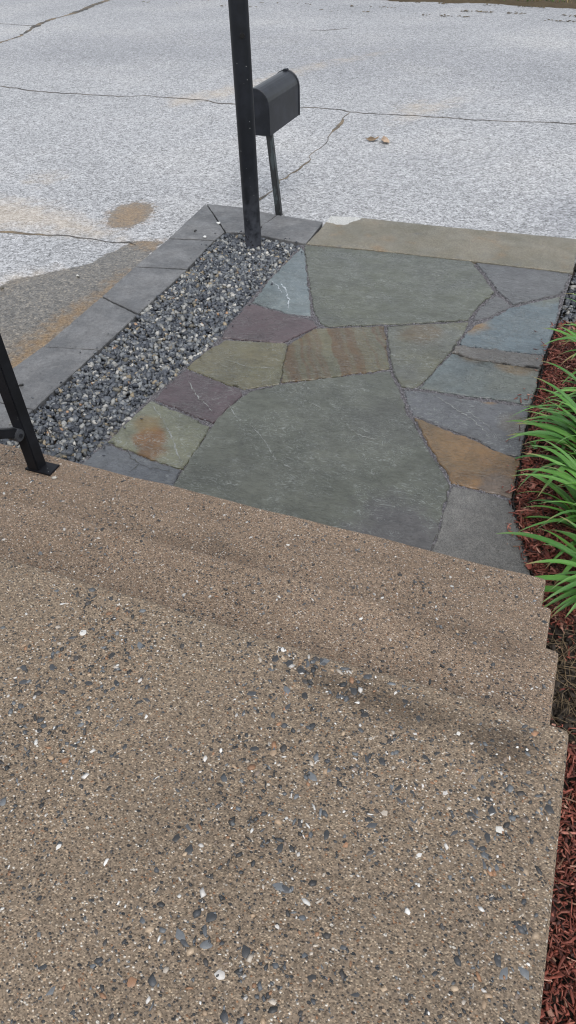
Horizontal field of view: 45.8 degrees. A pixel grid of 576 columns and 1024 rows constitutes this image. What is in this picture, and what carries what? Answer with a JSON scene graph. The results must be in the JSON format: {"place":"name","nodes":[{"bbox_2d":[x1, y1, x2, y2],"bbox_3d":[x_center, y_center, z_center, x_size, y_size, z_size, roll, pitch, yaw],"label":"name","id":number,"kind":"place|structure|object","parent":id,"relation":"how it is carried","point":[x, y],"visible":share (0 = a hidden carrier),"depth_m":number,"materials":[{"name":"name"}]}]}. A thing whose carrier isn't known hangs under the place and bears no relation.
{"place":"outdoors","nodes":[
{"label":"outdoors","id":0,"kind":"place"},
{"bbox_2d":[0,0,575,367],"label":"road","id":1,"kind":"structure","parent":0,"point":[119,154],"depth_m":7.03,"materials":[{"name":"grey asphalt"}]},
{"bbox_2d":[0,230,301,463],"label":"gravel","id":2,"kind":"structure","parent":1,"relation":"on","point":[77,412],"depth_m":3.73,"materials":[{"name":"grey gravel"}]},
{"bbox_2d":[228,0,261,249],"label":"steel pole","id":3,"kind":"object","parent":2,"relation":"on","point":[241,51],"visible":0.91,"depth_m":4.14,"materials":[{"name":"metal"}]},
{"bbox_2d":[0,204,322,427],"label":"stone border","id":4,"kind":"object","parent":1,"relation":"on","point":[113,312],"visible":0.73,"depth_m":4.18,"materials":[{"name":"grey stone"}]},
{"bbox_2d":[253,68,299,215],"bbox_3d":[-0.079,-2.796,5.209,0.297,0.898,0.667,14,46,16],"label":"mailbox","id":5,"kind":"object","parent":1,"relation":"on","point":[276,102],"visible":0.77,"depth_m":4.96,"materials":[{"name":"black metal"}]},
{"bbox_2d":[278,68,299,114],"bbox_3d":[-0.013,-3.220,5.223,0.215,0.304,0.050,14,46,16],"label":"door","id":6,"kind":"structure","parent":5,"relation":"in","point":[285,69],"depth_m":5.15,"materials":[{"name":"black metal"}]},
{"bbox_2d":[0,444,567,1023],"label":"front steps","id":7,"kind":"structure","parent":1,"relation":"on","point":[260,766],"depth_m":1.12,"materials":[{"name":"brown concrete"}]},
{"bbox_2d":[0,334,59,475],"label":"stair railing","id":8,"kind":"object","parent":7,"relation":"on","point":[21,431],"visible":1,"depth_m":2.49,"materials":[{"name":"black metal"}]},
{"bbox_2d":[79,245,571,574],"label":"flagstone path","id":9,"kind":"structure","parent":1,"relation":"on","point":[373,393],"depth_m":3.29,"materials":[{"name":"stone"}]},
{"bbox_2d":[143,0,575,21],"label":"road debris","id":10,"kind":"object","parent":1,"relation":"on","point":[449,15],"visible":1,"depth_m":12.04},
{"bbox_2d":[366,136,378,140],"bbox_3d":[0.813,-3.599,6.567,0.132,0.034,0.070,-2,43,0],"label":"dead leaf","id":11,"kind":"object","parent":1,"relation":"on","point":[370,138],"visible":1,"depth_m":6.57,"materials":[{"name":"brown plant"}]},
{"bbox_2d":[381,136,389,142],"bbox_3d":[0.932,-3.550,6.507,0.080,0.040,0.152,-3,43,-1],"label":"dead leaf","id":12,"kind":"object","parent":1,"relation":"on","point":[384,139],"visible":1,"depth_m":6.53,"materials":[{"name":"brown plant"}]},
{"bbox_2d":[306,216,575,274],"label":"stone slab","id":13,"kind":"structure","parent":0,"point":[538,252],"depth_m":4.62,"materials":[{"name":"grey stone"}]},
{"bbox_2d":[388,0,575,8],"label":"verge","id":14,"kind":"structure","parent":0,"point":[553,4],"depth_m":12.44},
{"bbox_2d":[504,0,572,2],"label":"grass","id":15,"kind":"structure","parent":0,"point":[546,0],"depth_m":12.29,"materials":[{"name":"green plant"}]},
{"bbox_2d":[502,264,575,1023],"bbox_3d":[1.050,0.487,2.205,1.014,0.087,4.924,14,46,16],"label":"mulch","id":16,"kind":"object","parent":0,"point":[566,948],"visible":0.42,"depth_m":2.48,"materials":[{"name":"brown wood"}]},
{"bbox_2d":[495,516,575,617],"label":"daylily","id":17,"kind":"object","parent":16,"relation":"on","point":[567,590],"visible":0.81,"depth_m":2.28,"materials":[{"name":"green plant"}]},
{"bbox_2d":[506,377,575,497],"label":"daylily","id":18,"kind":"object","parent":16,"relation":"on","point":[565,427],"visible":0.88,"depth_m":2.79,"materials":[{"name":"green plant"}]},
{"bbox_2d":[510,337,575,457],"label":"daylily","id":19,"kind":"object","parent":16,"relation":"on","point":[571,389],"visible":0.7,"depth_m":3.12,"materials":[{"name":"green plant"}]},
{"bbox_2d":[512,276,573,575],"bbox_3d":[1.291,-0.629,3.407,0.119,0.030,2.616,13,45,15],"label":"bed edging","id":20,"kind":"object","parent":16,"relation":"on","point":[513,507],"visible":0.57,"depth_m":3.03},
{"bbox_2d":[512,438,575,584],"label":"daylily","id":21,"kind":"object","parent":16,"relation":"on","point":[567,480],"visible":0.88,"depth_m":2.51,"materials":[{"name":"green plant"}]},
{"bbox_2d":[541,293,575,383],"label":"daylily","id":22,"kind":"object","parent":16,"relation":"on","point":[573,333],"visible":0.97,"depth_m":3.37,"materials":[{"name":"green plant"}]},
{"bbox_2d":[546,616,575,742],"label":"soil clods","id":23,"kind":"object","parent":16,"relation":"on","point":[553,647],"visible":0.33,"depth_m":2.17,"materials":[{"name":"brown soil"}]},
{"bbox_2d":[547,609,575,813],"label":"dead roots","id":24,"kind":"object","parent":16,"relation":"on","point":[560,666],"visible":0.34,"depth_m":2.18,"materials":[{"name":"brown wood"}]},
{"bbox_2d":[557,268,575,332],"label":"gravel","id":25,"kind":"structure","parent":0,"point":[569,307],"depth_m":3.97,"materials":[{"name":"grey gravel"}]}
]}

